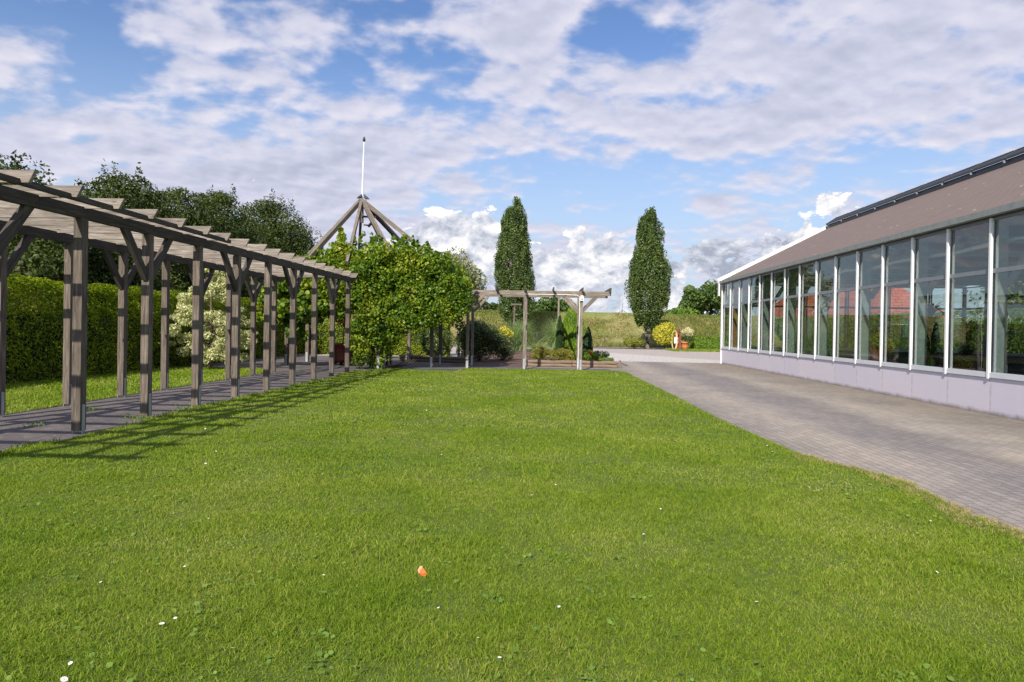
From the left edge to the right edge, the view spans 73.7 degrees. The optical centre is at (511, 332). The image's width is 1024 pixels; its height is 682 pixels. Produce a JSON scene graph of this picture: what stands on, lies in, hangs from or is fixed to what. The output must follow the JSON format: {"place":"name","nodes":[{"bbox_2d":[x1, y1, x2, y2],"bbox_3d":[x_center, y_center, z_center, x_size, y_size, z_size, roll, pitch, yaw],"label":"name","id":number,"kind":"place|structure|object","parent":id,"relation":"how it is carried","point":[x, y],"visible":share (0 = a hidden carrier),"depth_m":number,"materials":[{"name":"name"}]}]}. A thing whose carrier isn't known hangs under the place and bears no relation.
{"place":"outdoors","nodes":[
{"label":"outdoors","id":0,"kind":"place"},
{"bbox_2d":[7,254,63,313],"bbox_3d":[-14.174,-0.631,20.281,2.315,3.591,2.573,1,0,43],"label":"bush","id":1,"kind":"object","parent":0,"point":[59,279],"visible":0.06,"depth_m":19.92,"materials":[{"name":"green plant"}]},
{"bbox_2d":[4,370,259,414],"bbox_3d":[-9.957,1.260,9.581,3.950,0.001,26.300,1,0,2],"label":"grass strip","id":2,"kind":"object","parent":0,"point":[86,393],"depth_m":13.77,"materials":[{"name":"plant"}]},
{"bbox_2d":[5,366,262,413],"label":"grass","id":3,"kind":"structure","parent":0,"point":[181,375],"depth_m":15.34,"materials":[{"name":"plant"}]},
{"bbox_2d":[55,346,549,379],"bbox_3d":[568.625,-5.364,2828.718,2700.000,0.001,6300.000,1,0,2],"label":"ground","id":4,"kind":"structure","parent":0,"point":[442,370],"depth_m":23.79,"materials":[{"name":"brown soil"}]},
{"bbox_2d":[0,149,63,276],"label":"alder tree","id":5,"kind":"object","parent":4,"relation":"on","point":[14,165],"visible":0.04,"depth_m":21.69,"materials":[{"name":"green plant"}]},
{"bbox_2d":[7,234,91,313],"bbox_3d":[-14.371,-1.049,20.337,3.134,4.428,2.860,1,0,36],"label":"elder bush","id":6,"kind":"object","parent":4,"relation":"on","point":[40,254],"visible":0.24,"depth_m":19.92,"materials":[{"name":"green plant"}]},
{"bbox_2d":[26,242,161,315],"bbox_3d":[-16.328,-1.657,24.762,6.461,5.498,5.992,1,0,2],"label":"alder tree","id":7,"kind":"object","parent":4,"relation":"on","point":[98,270],"visible":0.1,"depth_m":23.96,"materials":[{"name":"green plant"}]},
{"bbox_2d":[74,160,188,305],"bbox_3d":[-16.191,-3.005,28.584,5.490,8.171,5.656,1,0,2],"label":"alder tree","id":8,"kind":"object","parent":4,"relation":"on","point":[137,198],"visible":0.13,"depth_m":28.05,"materials":[{"name":"green plant"}]},
{"bbox_2d":[108,268,188,315],"bbox_3d":[-14.055,-0.719,26.629,3.129,3.704,2.950,1,0,-20],"label":"elder bush","id":9,"kind":"object","parent":4,"relation":"on","point":[173,287],"visible":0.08,"depth_m":26.32,"materials":[{"name":"green plant"}]},
{"bbox_2d":[6,272,309,383],"bbox_3d":[-12.007,-0.164,20.517,1.816,2.778,32.124,1,0,2],"label":"conifer hedge","id":10,"kind":"object","parent":4,"relation":"on","point":[34,346],"visible":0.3,"depth_m":18.59,"materials":[{"name":"plant"}]},
{"bbox_2d":[145,184,240,288],"bbox_3d":[-16.152,-3.142,33.249,5.726,8.370,5.492,1,0,2],"label":"alder tree","id":11,"kind":"object","parent":4,"relation":"on","point":[196,217],"visible":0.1,"depth_m":32.59,"materials":[{"name":"green plant"}]},
{"bbox_2d":[172,264,225,310],"bbox_3d":[-13.889,-1.024,30.280,3.693,4.277,2.500,1,0,-11],"label":"elder bush","id":12,"kind":"object","parent":4,"relation":"on","point":[188,279],"visible":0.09,"depth_m":29.94,"materials":[{"name":"green plant"}]},
{"bbox_2d":[186,184,273,294],"bbox_3d":[-15.874,-3.558,36.631,5.352,9.178,5.141,1,0,29],"label":"alder tree","id":13,"kind":"object","parent":4,"relation":"on","point":[228,200],"visible":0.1,"depth_m":36.48,"materials":[{"name":"green plant"}]},
{"bbox_2d":[223,273,263,317],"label":"elder bush","id":14,"kind":"object","parent":4,"relation":"on","point":[244,292],"visible":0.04,"depth_m":34.43,"materials":[{"name":"green plant"}]},
{"bbox_2d":[230,189,323,311],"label":"alder tree","id":15,"kind":"object","parent":4,"relation":"on","point":[280,236],"visible":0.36,"depth_m":42.49,"materials":[{"name":"green plant"}]},
{"bbox_2d":[309,310,451,355],"bbox_3d":[-7.016,-0.023,35.924,7.676,2.498,1.348,1,0,2],"label":"laurel hedge","id":16,"kind":"object","parent":4,"relation":"on","point":[323,333],"visible":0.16,"depth_m":35.42,"materials":[{"name":"plant"}]},
{"bbox_2d":[441,246,489,309],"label":"willow tree","id":17,"kind":"object","parent":4,"relation":"on","point":[474,276],"visible":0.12,"depth_m":72.57,"materials":[{"name":"green plant"}]},
{"bbox_2d":[533,297,563,311],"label":"dike tree","id":18,"kind":"object","parent":4,"relation":"on","point":[542,304],"visible":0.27,"depth_m":78.91,"materials":[{"name":"green plant"}]},
{"bbox_2d":[548,298,572,311],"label":"dike tree","id":19,"kind":"object","parent":4,"relation":"on","point":[565,306],"visible":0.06,"depth_m":80.85,"materials":[{"name":"green plant"}]},
{"bbox_2d":[678,284,725,314],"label":"field oak","id":20,"kind":"object","parent":4,"relation":"on","point":[702,300],"visible":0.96,"depth_m":85.68,"materials":[{"name":"green plant"}]},
{"bbox_2d":[704,279,758,314],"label":"field oak","id":21,"kind":"object","parent":4,"relation":"on","point":[727,301],"visible":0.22,"depth_m":87.36,"materials":[{"name":"green plant"}]},
{"bbox_2d":[774,288,955,325],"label":"red roofed house","id":22,"kind":"structure","parent":4,"relation":"on","point":[900,297],"depth_m":57.27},
{"bbox_2d":[774,308,1023,355],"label":"boundary hedge","id":23,"kind":"object","parent":4,"relation":"on","point":[1015,338],"visible":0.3,"depth_m":44.15,"materials":[{"name":"plant"}]},
{"bbox_2d":[0,355,610,452],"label":"garden path","id":24,"kind":"structure","parent":0,"point":[56,420],"depth_m":12.79,"materials":[{"name":"stone"}]},
{"bbox_2d":[19,404,189,427],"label":"path weeds","id":25,"kind":"object","parent":24,"relation":"on","point":[33,425],"visible":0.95,"depth_m":10.45,"materials":[{"name":"green plant"}]},
{"bbox_2d":[0,170,358,433],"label":"long pergola","id":26,"kind":"object","parent":24,"relation":"on","point":[75,222],"visible":0.88,"depth_m":11.91,"materials":[{"name":"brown wood"}]},
{"bbox_2d":[157,268,258,366],"bbox_3d":[-9.850,-0.511,22.650,3.237,3.440,3.288,1,0,2],"label":"variegated dogwood","id":27,"kind":"object","parent":24,"relation":"on","point":[212,344],"visible":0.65,"depth_m":22.07,"materials":[{"name":"green plant"}]},
{"bbox_2d":[250,277,345,353],"bbox_3d":[-7.281,-0.483,23.852,3.211,3.454,1.976,1,0,2],"label":"shaded vine","id":28,"kind":"object","parent":24,"relation":"on","point":[304,309],"visible":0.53,"depth_m":23.25,"materials":[{"name":"green plant"}]},
{"bbox_2d":[334,343,354,364],"bbox_3d":[-6.478,0.832,26.198,1.100,0.820,1.100,1,0,2],"label":"glazed pot","id":29,"kind":"object","parent":24,"relation":"on","point":[340,353],"visible":0.4,"depth_m":25.75,"materials":[{"name":"red ceramic"}]},
{"bbox_2d":[335,311,353,343],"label":"maple sapling","id":30,"kind":"object","parent":29,"relation":"on","point":[340,322],"visible":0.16,"depth_m":26.14,"materials":[{"name":"green plant"}]},
{"bbox_2d":[284,199,442,368],"bbox_3d":[-5.589,-1.957,26.526,6.539,6.422,6.565,1,0,2],"label":"timber gazebo","id":31,"kind":"object","parent":24,"relation":"on","point":[371,211],"visible":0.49,"depth_m":26.08,"materials":[{"name":"brown wood"}]},
{"bbox_2d":[361,137,364,199],"bbox_3d":[-5.780,-6.210,26.534,0.135,2.797,0.105,1,0,2],"label":"flagpole","id":32,"kind":"object","parent":31,"relation":"attached to","point":[363,167],"visible":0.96,"depth_m":26.51,"materials":[{"name":"metal"}]},
{"bbox_2d":[284,227,475,368],"bbox_3d":[-5.054,-1.186,26.532,7.890,5.026,7.296,1,0,2],"label":"climbing vine","id":33,"kind":"object","parent":31,"relation":"attached to","point":[426,288],"visible":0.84,"depth_m":23.45,"materials":[{"name":"green plant"}]},
{"bbox_2d":[415,325,456,355],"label":"shady rose","id":34,"kind":"object","parent":24,"relation":"on","point":[425,343],"visible":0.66,"depth_m":30.62,"materials":[{"name":"green plant"}]},
{"bbox_2d":[466,286,611,369],"bbox_3d":[0.934,-0.141,25.918,5.500,3.015,2.630,1,0,2],"label":"short pergola","id":35,"kind":"object","parent":24,"relation":"on","point":[525,293],"visible":0.81,"depth_m":25.07,"materials":[{"name":"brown wood"}]},
{"bbox_2d":[450,352,530,365],"bbox_3d":[-0.552,1.268,35.236,3.200,0.001,16.850,1,0,2],"label":"mulch bed","id":36,"kind":"object","parent":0,"point":[517,360],"visible":0.4,"depth_m":30.11,"materials":[{"name":"brown soil"}]},
{"bbox_2d":[399,355,465,362],"bbox_3d":[-3.358,1.137,29.123,3.293,0.308,0.155,1,0,22],"label":"log edging","id":37,"kind":"object","parent":36,"relation":"on","point":[445,359],"visible":0.68,"depth_m":29.01,"materials":[{"name":"brown wood"}]},
{"bbox_2d":[455,318,506,360],"bbox_3d":[-1.393,0.340,30.371,2.319,1.970,1.937,1,0,2],"label":"dark laurel","id":38,"kind":"object","parent":36,"relation":"on","point":[489,340],"visible":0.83,"depth_m":29.97,"materials":[{"name":"green plant"}]},
{"bbox_2d":[496,326,513,345],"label":"golden shrub","id":39,"kind":"object","parent":36,"relation":"on","point":[506,330],"visible":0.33,"depth_m":39.35,"materials":[{"name":"yellow plant"}]},
{"bbox_2d":[491,335,521,359],"bbox_3d":[-0.432,0.706,31.608,1.580,1.257,1.374,1,0,43],"label":"leaning cotoneaster","id":40,"kind":"object","parent":36,"relation":"on","point":[508,350],"visible":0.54,"depth_m":31.49,"materials":[{"name":"green plant"}]},
{"bbox_2d":[297,347,719,366],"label":"yard","id":41,"kind":"structure","parent":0,"point":[688,354],"depth_m":45.30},
{"bbox_2d":[531,353,719,362],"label":"cobbles","id":42,"kind":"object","parent":41,"relation":"on","point":[631,357],"visible":0.29,"depth_m":35.99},
{"bbox_2d":[652,322,676,348],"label":"golden euonymus","id":43,"kind":"object","parent":41,"relation":"on","point":[662,334],"visible":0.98,"depth_m":55.19,"materials":[{"name":"yellow plant"}]},
{"bbox_2d":[717,147,1023,420],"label":"garden greenhouse","id":44,"kind":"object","parent":41,"relation":"on","point":[970,208],"visible":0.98,"depth_m":18.77,"materials":[{"name":"white glass"}]},
{"bbox_2d":[721,283,731,348],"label":"window","id":45,"kind":"structure","parent":44,"relation":"in","point":[722,347],"depth_m":32.01,"materials":[{"name":"white glass"}]},
{"bbox_2d":[732,288,737,347],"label":"window","id":46,"kind":"structure","parent":44,"relation":"on","point":[734,333],"depth_m":31.19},
{"bbox_2d":[729,280,740,349],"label":"window","id":47,"kind":"structure","parent":44,"relation":"in","point":[731,348],"depth_m":30.54,"materials":[{"name":"white glass"}]},
{"bbox_2d":[723,284,758,348],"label":"window","id":48,"kind":"structure","parent":44,"relation":"in","point":[727,284],"depth_m":32.07,"materials":[{"name":"white glass"}]},
{"bbox_2d":[738,278,750,350],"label":"window","id":49,"kind":"structure","parent":44,"relation":"in","point":[740,349],"depth_m":29.07,"materials":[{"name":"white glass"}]},
{"bbox_2d":[748,276,761,351],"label":"window","id":50,"kind":"structure","parent":44,"relation":"in","point":[755,301],"depth_m":27.76,"materials":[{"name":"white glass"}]},
{"bbox_2d":[759,273,773,353],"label":"window","id":51,"kind":"structure","parent":44,"relation":"in","point":[762,300],"depth_m":26.44,"materials":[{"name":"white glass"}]},
{"bbox_2d":[770,269,786,354],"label":"window","id":52,"kind":"structure","parent":44,"relation":"in","point":[777,298],"depth_m":24.97,"materials":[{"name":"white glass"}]},
{"bbox_2d":[769,285,805,349],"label":"window","id":53,"kind":"structure","parent":44,"relation":"in","point":[778,348],"depth_m":31.94,"materials":[{"name":"white glass"}]},
{"bbox_2d":[784,266,801,356],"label":"window","id":54,"kind":"structure","parent":44,"relation":"in","point":[787,297],"depth_m":23.57,"materials":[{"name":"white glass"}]},
{"bbox_2d":[798,262,818,358],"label":"window","id":55,"kind":"structure","parent":44,"relation":"in","point":[802,295],"depth_m":22.19,"materials":[{"name":"white metal"}]},
{"bbox_2d":[805,285,846,350],"bbox_3d":[14.668,-0.673,31.937,1.900,3.025,0.105,1,0,2],"label":"window","id":56,"kind":"structure","parent":44,"relation":"in","point":[840,349],"depth_m":31.89,"materials":[{"name":"white metal"}]},
{"bbox_2d":[815,257,837,360],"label":"window","id":57,"kind":"structure","parent":44,"relation":"in","point":[819,293],"depth_m":20.79,"materials":[{"name":"white metal"}]},
{"bbox_2d":[834,252,859,362],"bbox_3d":[9.377,-0.687,19.106,0.112,3.025,1.368,1,0,2],"label":"window","id":58,"kind":"structure","parent":44,"relation":"in","point":[838,290],"depth_m":19.41,"materials":[{"name":"white metal"}]},
{"bbox_2d":[842,308,877,357],"bbox_3d":[11.531,0.317,22.732,1.277,2.427,1.159,1,0,44],"label":"potted palm","id":59,"kind":"object","parent":44,"relation":"on","point":[851,334],"visible":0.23,"depth_m":22.73,"materials":[{"name":"green plant"}]},
{"bbox_2d":[846,286,888,350],"bbox_3d":[16.566,-0.641,31.857,1.900,3.025,0.105,1,0,2],"label":"window","id":60,"kind":"structure","parent":44,"relation":"in","point":[848,307],"depth_m":31.85,"materials":[{"name":"white metal"}]},
{"bbox_2d":[856,245,885,365],"bbox_3d":[9.320,-0.680,17.739,0.112,3.025,1.368,1,0,2],"label":"window","id":61,"kind":"structure","parent":44,"relation":"in","point":[860,288],"depth_m":18.02,"materials":[{"name":"white metal"}]},
{"bbox_2d":[828,356,927,365],"bbox_3d":[10.564,1.185,20.933,1.000,0.680,6.300,1,0,2],"label":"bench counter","id":62,"kind":"object","parent":44,"relation":"on","point":[853,358],"visible":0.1,"depth_m":21.82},
{"bbox_2d":[870,345,890,361],"bbox_3d":[10.412,0.611,19.460,0.500,0.460,0.550,1,0,2],"label":"terracotta crate","id":63,"kind":"object","parent":62,"relation":"on","point":[874,352],"visible":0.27,"depth_m":19.19,"materials":[{"name":"brown ceramic"}]},
{"bbox_2d":[738,236,1023,293],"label":"curtain roll","id":64,"kind":"object","parent":44,"relation":"hanging from","point":[979,246],"visible":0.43,"depth_m":15.97,"materials":[{"name":"fabric"}]},
{"bbox_2d":[870,310,900,361],"bbox_3d":[11.029,0.428,20.370,1.232,2.215,1.272,1,0,2],"label":"potted palm","id":65,"kind":"object","parent":44,"relation":"on","point":[878,330],"visible":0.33,"depth_m":20.33,"materials":[{"name":"green plant"}]},
{"bbox_2d":[881,238,915,368],"bbox_3d":[9.262,-0.673,16.372,0.112,3.025,1.368,1,0,2],"label":"window","id":66,"kind":"structure","parent":44,"relation":"in","point":[898,365],"depth_m":16.60,"materials":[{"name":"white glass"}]},
{"bbox_2d":[888,286,929,351],"bbox_3d":[18.464,-0.609,31.778,1.900,3.025,0.105,1,0,2],"label":"window","id":67,"kind":"structure","parent":44,"relation":"in","point":[895,350],"depth_m":31.76,"materials":[{"name":"white glass"}]},
{"bbox_2d":[911,229,951,372],"bbox_3d":[9.205,-0.666,15.005,0.112,3.025,1.368,1,0,2],"label":"window","id":68,"kind":"structure","parent":44,"relation":"in","point":[917,367],"depth_m":15.23,"materials":[{"name":"white glass"}]},
{"bbox_2d":[908,302,958,373],"bbox_3d":[10.739,0.362,17.439,1.165,2.372,1.209,1,0,37],"label":"potted palm","id":69,"kind":"object","parent":44,"relation":"on","point":[931,310],"visible":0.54,"depth_m":17.42,"materials":[{"name":"green plant"}]},
{"bbox_2d":[926,315,943,364],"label":"potted palm","id":70,"kind":"object","parent":44,"relation":"on","point":[934,335],"visible":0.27,"depth_m":21.75,"materials":[{"name":"green plant"}]},
{"bbox_2d":[931,287,963,352],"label":"window","id":71,"kind":"structure","parent":44,"relation":"in","point":[962,308],"depth_m":31.65,"materials":[{"name":"white glass"}]},
{"bbox_2d":[953,318,986,370],"bbox_3d":[12.286,0.593,18.436,1.242,1.949,1.237,1,0,2],"label":"potted palm","id":72,"kind":"object","parent":44,"relation":"on","point":[967,349],"visible":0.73,"depth_m":18.36,"materials":[{"name":"green plant"}]},
{"bbox_2d":[946,219,995,376],"bbox_3d":[9.148,-0.659,13.638,0.112,3.025,1.368,1,0,2],"label":"window","id":73,"kind":"structure","parent":44,"relation":"in","point":[981,272],"depth_m":13.85,"materials":[{"name":"white glass"}]},
{"bbox_2d":[964,286,984,353],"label":"window","id":74,"kind":"structure","parent":44,"relation":"in","point":[965,308],"depth_m":31.35,"materials":[{"name":"white glass"}]},
{"bbox_2d":[926,355,1023,366],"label":"workbench","id":75,"kind":"object","parent":44,"relation":"on","point":[1009,359],"visible":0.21,"depth_m":15.71,"materials":[{"name":"brown wood"}]},
{"bbox_2d":[989,211,1023,380],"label":"window","id":76,"kind":"structure","parent":44,"relation":"in","point":[996,270],"depth_m":12.88,"materials":[{"name":"white glass"}]},
{"bbox_2d":[1006,282,1023,355],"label":"window","id":77,"kind":"structure","parent":44,"relation":"in","point":[1021,306],"depth_m":28.12,"materials":[{"name":"white glass"}]},
{"bbox_2d":[961,287,1023,323],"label":"garden tree","id":78,"kind":"object","parent":41,"relation":"on","point":[982,291],"visible":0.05,"depth_m":54.75,"materials":[{"name":"green plant"}]},
{"bbox_2d":[1007,281,1023,320],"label":"garden tree","id":79,"kind":"object","parent":41,"relation":"on","point":[1016,292],"visible":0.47,"depth_m":34.87,"materials":[{"name":"green plant"}]},
{"bbox_2d":[0,367,1023,681],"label":"lawn","id":80,"kind":"structure","parent":0,"point":[534,554],"depth_m":4.44,"materials":[{"name":"plant"}]},
{"bbox_2d":[0,370,361,455],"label":"edge grass","id":81,"kind":"structure","parent":80,"relation":"on","point":[164,415],"depth_m":11.07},
{"bbox_2d":[0,412,954,681],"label":"clover leaves","id":82,"kind":"object","parent":80,"relation":"on","point":[330,652],"visible":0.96,"depth_m":3.85,"materials":[{"name":"plant"}]},
{"bbox_2d":[793,453,1023,540],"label":"dry grass","id":83,"kind":"structure","parent":80,"relation":"on","point":[992,520],"depth_m":5.92,"materials":[{"name":"plant"}]},
{"bbox_2d":[0,0,1023,321],"label":"sky","id":84,"kind":"structure","parent":0,"point":[748,127],"materials":[{"name":"blue"}]},
{"bbox_2d":[493,196,536,329],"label":"columnar oak","id":85,"kind":"object","parent":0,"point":[513,242],"visible":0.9,"depth_m":56.30,"materials":[{"name":"green plant"}]},
{"bbox_2d":[450,346,670,348],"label":"road","id":86,"kind":"structure","parent":0,"point":[608,347],"depth_m":58.31,"materials":[{"name":"asphalt"}]},
{"bbox_2d":[111,311,1022,347],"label":"dike","id":87,"kind":"structure","parent":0,"point":[608,316],"depth_m":66.09,"materials":[{"name":"plant"}]},
{"bbox_2d":[664,308,685,314],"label":"crest bush","id":88,"kind":"object","parent":87,"relation":"on","point":[674,311],"visible":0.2,"depth_m":82.59,"materials":[{"name":"green plant"}]},
{"bbox_2d":[677,305,699,314],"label":"crest bush","id":89,"kind":"object","parent":87,"relation":"on","point":[689,311],"visible":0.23,"depth_m":84.81,"materials":[{"name":"green plant"}]},
{"bbox_2d":[446,309,782,346],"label":"dike grass","id":90,"kind":"structure","parent":0,"point":[695,320],"depth_m":65.64,"materials":[{"name":"plant"}]},
{"bbox_2d":[610,348,643,348],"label":"soil bed","id":91,"kind":"object","parent":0,"point":[626,348],"visible":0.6,"depth_m":55.85,"materials":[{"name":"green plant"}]},
{"bbox_2d":[623,338,644,348],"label":"spindle bush","id":92,"kind":"object","parent":91,"relation":"on","point":[632,342],"visible":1,"depth_m":55.55,"materials":[{"name":"green plant"}]},
{"bbox_2d":[624,206,673,348],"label":"columnar oak","id":93,"kind":"object","parent":91,"relation":"on","point":[650,273],"visible":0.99,"depth_m":55.66,"materials":[{"name":"green plant"}]},
{"bbox_2d":[527,361,1023,532],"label":"driveway","id":94,"kind":"structure","parent":0,"point":[970,460],"depth_m":10.84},
{"bbox_2d":[526,355,620,367],"bbox_3d":[2.451,1.218,29.113,3.850,0.330,4.668,1,0,2],"label":"log planter","id":95,"kind":"object","parent":94,"relation":"on","point":[530,361],"visible":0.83,"depth_m":26.87,"materials":[{"name":"brown wood"}]},
{"bbox_2d":[530,348,543,359],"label":"heather","id":96,"kind":"object","parent":95,"relation":"on","point":[536,354],"visible":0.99,"depth_m":27.24,"materials":[{"name":"green plant"}]},
{"bbox_2d":[541,347,554,359],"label":"heather","id":97,"kind":"object","parent":95,"relation":"on","point":[547,352],"visible":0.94,"depth_m":27.33,"materials":[{"name":"green plant"}]},
{"bbox_2d":[553,347,565,359],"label":"heather","id":98,"kind":"object","parent":95,"relation":"on","point":[559,353],"visible":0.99,"depth_m":27.24,"materials":[{"name":"green plant"}]},
{"bbox_2d":[555,315,563,359],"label":"narrow yew","id":99,"kind":"object","parent":95,"relation":"on","point":[559,337],"visible":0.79,"depth_m":28.75,"materials":[{"name":"green plant"}]},
{"bbox_2d":[562,349,574,359],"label":"heather","id":100,"kind":"object","parent":95,"relation":"on","point":[570,355],"visible":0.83,"depth_m":27.28,"materials":[{"name":"green plant"}]},
{"bbox_2d":[563,304,585,359],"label":"thuja","id":101,"kind":"object","parent":95,"relation":"on","point":[570,330],"visible":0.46,"depth_m":28.96,"materials":[{"name":"green plant"}]},
{"bbox_2d":[583,327,593,353],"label":"cypress","id":102,"kind":"object","parent":95,"relation":"on","point":[588,342],"visible":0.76,"depth_m":28.79,"materials":[{"name":"green plant"}]},
{"bbox_2d":[582,350,597,360],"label":"dwarf shrub","id":103,"kind":"object","parent":95,"relation":"on","point":[586,356],"visible":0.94,"depth_m":27.44,"materials":[{"name":"green plant"}]},
{"label":"verge","id":104,"kind":"structure","parent":0,"visible":0},
{"bbox_2d":[671,329,680,348],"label":"hose post","id":105,"kind":"object","parent":104,"relation":"on","point":[677,340],"visible":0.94,"depth_m":54.95,"materials":[{"name":"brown wood"}]},
{"bbox_2d":[681,342,689,348],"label":"terracotta pot","id":106,"kind":"object","parent":104,"relation":"on","point":[684,345],"visible":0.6,"depth_m":55.01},
{"bbox_2d":[681,327,693,341],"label":"white hydrangea","id":107,"kind":"object","parent":106,"relation":"in","point":[687,332],"visible":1,"depth_m":54.95,"materials":[{"name":"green plant"}]},
{"bbox_2d":[688,336,741,348],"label":"box hedge","id":108,"kind":"object","parent":104,"relation":"on","point":[708,342],"visible":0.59,"depth_m":56.42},
{"bbox_2d":[663,348,776,351],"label":"verge grass","id":109,"kind":"structure","parent":104,"relation":"on","point":[697,349],"depth_m":52.51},
{"label":"grass patch","id":110,"kind":"structure","parent":0,"visible":0},
{"bbox_2d":[501,316,549,350],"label":"pampas grass","id":111,"kind":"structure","parent":110,"relation":"on","point":[517,331],"depth_m":45.08,"materials":[{"name":"green plant"}]},
{"bbox_2d":[531,313,563,349],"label":"pampas grass","id":112,"kind":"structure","parent":110,"relation":"on","point":[551,333],"depth_m":43.92,"materials":[{"name":"green plant"}]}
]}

